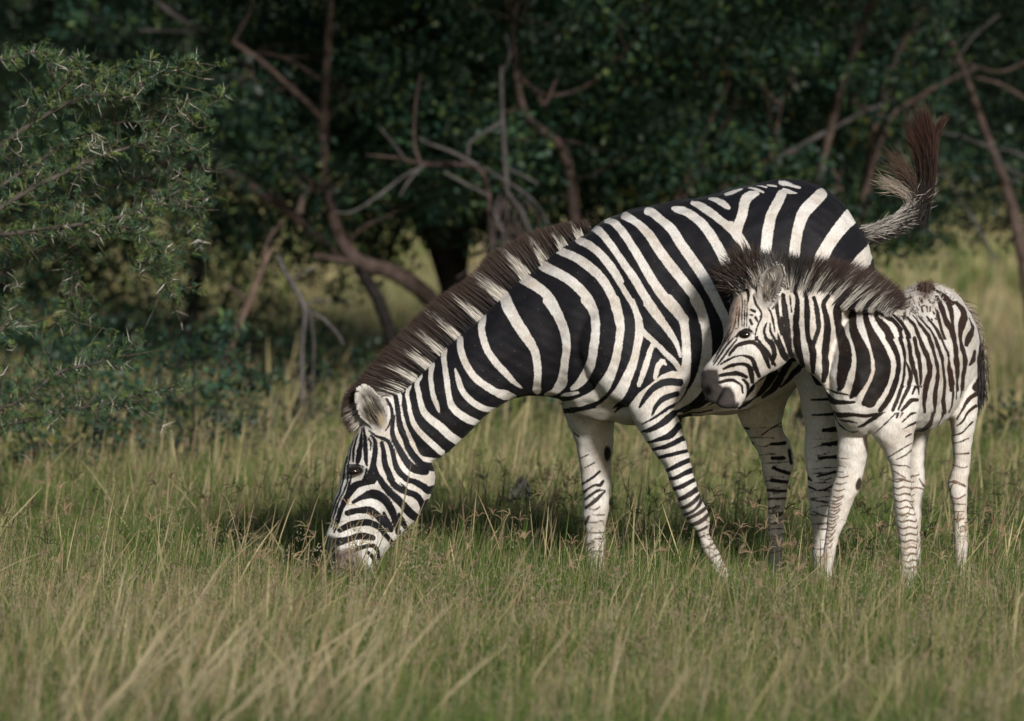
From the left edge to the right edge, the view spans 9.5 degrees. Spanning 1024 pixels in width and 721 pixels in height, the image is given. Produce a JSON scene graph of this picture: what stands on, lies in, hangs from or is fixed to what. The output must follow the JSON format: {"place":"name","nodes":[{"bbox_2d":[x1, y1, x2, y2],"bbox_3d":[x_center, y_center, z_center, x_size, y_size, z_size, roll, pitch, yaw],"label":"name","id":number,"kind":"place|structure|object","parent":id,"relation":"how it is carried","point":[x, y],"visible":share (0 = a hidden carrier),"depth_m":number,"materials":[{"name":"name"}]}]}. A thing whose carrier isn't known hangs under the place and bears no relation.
{"place":"outdoors","nodes":[
{"label":"outdoors","id":0,"kind":"place"},
{"bbox_2d":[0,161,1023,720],"bbox_3d":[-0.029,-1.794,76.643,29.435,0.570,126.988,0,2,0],"label":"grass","id":1,"kind":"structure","parent":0,"point":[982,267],"depth_m":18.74,"materials":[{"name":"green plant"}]},
{"bbox_2d":[0,266,1023,720],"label":"dry grass","id":2,"kind":"structure","parent":0,"point":[526,414],"depth_m":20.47,"materials":[{"name":"beige plant"}]},
{"bbox_3d":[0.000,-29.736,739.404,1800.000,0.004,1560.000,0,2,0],"label":"ground","id":3,"kind":"structure","parent":0,"visible":0},
{"bbox_2d":[0,0,181,378],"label":"bush","id":4,"kind":"object","parent":3,"relation":"on","point":[31,276],"visible":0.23,"depth_m":33.30,"materials":[{"name":"green plant"}]},
{"bbox_2d":[0,304,184,425],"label":"shrub","id":5,"kind":"object","parent":3,"relation":"on","point":[74,331],"visible":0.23,"depth_m":28.89,"materials":[{"name":"green plant"}]},
{"bbox_2d":[0,39,237,462],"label":"thorn tree","id":6,"kind":"object","parent":3,"relation":"on","point":[77,95],"visible":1,"depth_m":21.55,"materials":[{"name":"green plant"}]},
{"bbox_2d":[13,328,236,457],"bbox_3d":[-1.732,0.197,27.596,1.022,0.680,0.920,0,2,0],"label":"shrub","id":7,"kind":"object","parent":3,"relation":"on","point":[211,385],"visible":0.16,"depth_m":27.64,"materials":[{"name":"green plant"}]},
{"bbox_2d":[0,337,254,484],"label":"shrub","id":8,"kind":"object","parent":3,"relation":"on","point":[110,423],"visible":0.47,"depth_m":25.15,"materials":[{"name":"green plant"}]},
{"bbox_2d":[0,0,318,168],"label":"tree","id":9,"kind":"object","parent":3,"relation":"on","point":[6,126],"depth_m":115.09,"materials":[{"name":"green plant"}]},
{"bbox_2d":[37,317,299,468],"bbox_3d":[-1.487,0.197,26.448,1.152,0.773,1.049,0,2,0],"label":"shrub","id":10,"kind":"object","parent":3,"relation":"on","point":[230,384],"visible":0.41,"depth_m":26.46,"materials":[{"name":"green plant"}]},
{"bbox_2d":[0,0,363,213],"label":"tree","id":11,"kind":"object","parent":3,"relation":"on","point":[19,2],"visible":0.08,"depth_m":81.54,"materials":[{"name":"green plant"}]},
{"bbox_2d":[0,0,414,397],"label":"bush","id":12,"kind":"object","parent":3,"relation":"on","point":[162,27],"visible":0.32,"depth_m":32.16,"materials":[{"name":"green plant"}]},
{"bbox_2d":[107,308,339,443],"bbox_3d":[-1.387,0.137,28.224,1.032,0.745,0.828,-2,3,-37],"label":"shrub","id":13,"kind":"object","parent":3,"relation":"on","point":[265,380],"visible":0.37,"depth_m":28.30,"materials":[{"name":"green plant"}]},
{"bbox_2d":[212,222,282,430],"bbox_3d":[-1.228,-0.068,28.423,0.344,1.152,0.040,0,2,0],"label":"leaning stem","id":14,"kind":"object","parent":3,"relation":"on","point":[250,298],"visible":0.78,"depth_m":28.40,"materials":[{"name":"brown plant"}]},
{"bbox_2d":[242,347,371,430],"bbox_3d":[-0.988,0.189,29.674,0.655,0.522,0.559,-1,3,-20],"label":"shrub","id":15,"kind":"object","parent":3,"relation":"on","point":[318,372],"visible":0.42,"depth_m":29.59,"materials":[{"name":"green plant"}]},
{"bbox_2d":[276,255,344,432],"bbox_3d":[-0.931,0.011,28.426,0.317,0.994,0.024,0,2,0],"label":"forked dead stem","id":16,"kind":"object","parent":3,"relation":"on","point":[290,280],"visible":0.93,"depth_m":28.41,"materials":[{"name":"grey wood"}]},
{"bbox_2d":[163,0,516,346],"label":"tree","id":17,"kind":"object","parent":3,"relation":"on","point":[329,70],"visible":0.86,"depth_m":30.62,"materials":[{"name":"green plant"}]},
{"bbox_2d":[331,337,383,418],"bbox_3d":[-0.462,0.135,30.511,0.883,0.557,0.637,0,2,6],"label":"shrub","id":18,"kind":"object","parent":3,"relation":"on","point":[352,351],"visible":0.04,"depth_m":30.70,"materials":[{"name":"green plant"}]},
{"bbox_2d":[295,0,697,303],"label":"tree","id":19,"kind":"object","parent":3,"relation":"on","point":[448,249],"visible":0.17,"depth_m":31.73,"materials":[{"name":"green plant"}]},
{"bbox_2d":[133,1,863,197],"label":"tree","id":20,"kind":"object","parent":3,"relation":"on","point":[378,160],"visible":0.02,"depth_m":93.56,"materials":[{"name":"green plant"}]},
{"bbox_2d":[1,0,1023,169],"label":"thicket","id":21,"kind":"object","parent":3,"relation":"on","point":[286,119],"depth_m":133.06,"materials":[{"name":"green plant"}]},
{"bbox_2d":[476,396,563,431],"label":"shrub","id":22,"kind":"object","parent":3,"relation":"on","point":[525,401],"visible":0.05,"depth_m":29.04,"materials":[{"name":"green plant"}]},
{"bbox_2d":[508,476,535,507],"bbox_3d":[0.035,0.616,24.048,0.140,0.326,0.171,0,2,0],"label":"stone","id":23,"kind":"object","parent":3,"relation":"on","point":[512,489],"visible":0.07,"depth_m":24.00,"materials":[{"name":"grey stone"}]},
{"bbox_2d":[422,0,769,419],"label":"bush","id":24,"kind":"object","parent":3,"relation":"on","point":[531,49],"visible":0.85,"depth_m":30.25,"materials":[{"name":"green plant"}]},
{"bbox_2d":[336,34,548,277],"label":"dead branches","id":25,"kind":"object","parent":24,"relation":"attached to","point":[502,225],"visible":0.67,"depth_m":29.48,"materials":[{"name":"wood"}]},
{"bbox_2d":[324,90,949,584],"bbox_3d":[0.408,-0.019,20.017,2.044,1.749,0.582,0,2,0],"label":"zebra","id":26,"kind":"object","parent":3,"relation":"on","point":[600,328],"visible":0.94,"depth_m":19.90,"materials":[{"name":"multicoloured"}]},
{"bbox_2d":[271,3,1018,171],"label":"tree","id":27,"kind":"object","parent":3,"relation":"on","point":[747,89],"depth_m":110.23,"materials":[{"name":"green plant"}]},
{"bbox_2d":[548,389,804,453],"bbox_3d":[0.715,-0.032,27.369,1.584,1.157,1.010,-1,3,-13],"label":"shrub","id":28,"kind":"object","parent":3,"relation":"on","point":[796,415],"visible":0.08,"depth_m":27.52,"materials":[{"name":"green plant"}]},
{"bbox_2d":[609,0,984,405],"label":"bush","id":29,"kind":"object","parent":3,"relation":"on","point":[772,136],"visible":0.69,"depth_m":30.53,"materials":[{"name":"green plant"}]},
{"bbox_2d":[599,0,1023,175],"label":"tree","id":30,"kind":"object","parent":3,"relation":"on","point":[1015,70],"visible":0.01,"depth_m":117.73,"materials":[{"name":"green plant"}]},
{"bbox_2d":[601,0,1023,200],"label":"tree","id":31,"kind":"object","parent":3,"relation":"on","point":[808,126],"visible":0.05,"depth_m":84.70,"materials":[{"name":"green plant"}]},
{"bbox_2d":[701,233,989,589],"bbox_3d":[1.214,0.222,19.827,0.568,1.277,1.437,2,3,43],"label":"zebra foal","id":32,"kind":"object","parent":3,"relation":"on","point":[897,373],"visible":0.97,"depth_m":19.51,"materials":[{"name":"multicoloured"}]},
{"bbox_2d":[834,0,1023,306],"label":"bush","id":33,"kind":"object","parent":3,"relation":"on","point":[999,171],"visible":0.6,"depth_m":32.36,"materials":[{"name":"green plant"}]},
{"bbox_2d":[933,384,1023,456],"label":"shrub","id":34,"kind":"object","parent":3,"relation":"on","point":[1011,412],"visible":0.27,"depth_m":27.14,"materials":[{"name":"green plant"}]}
]}

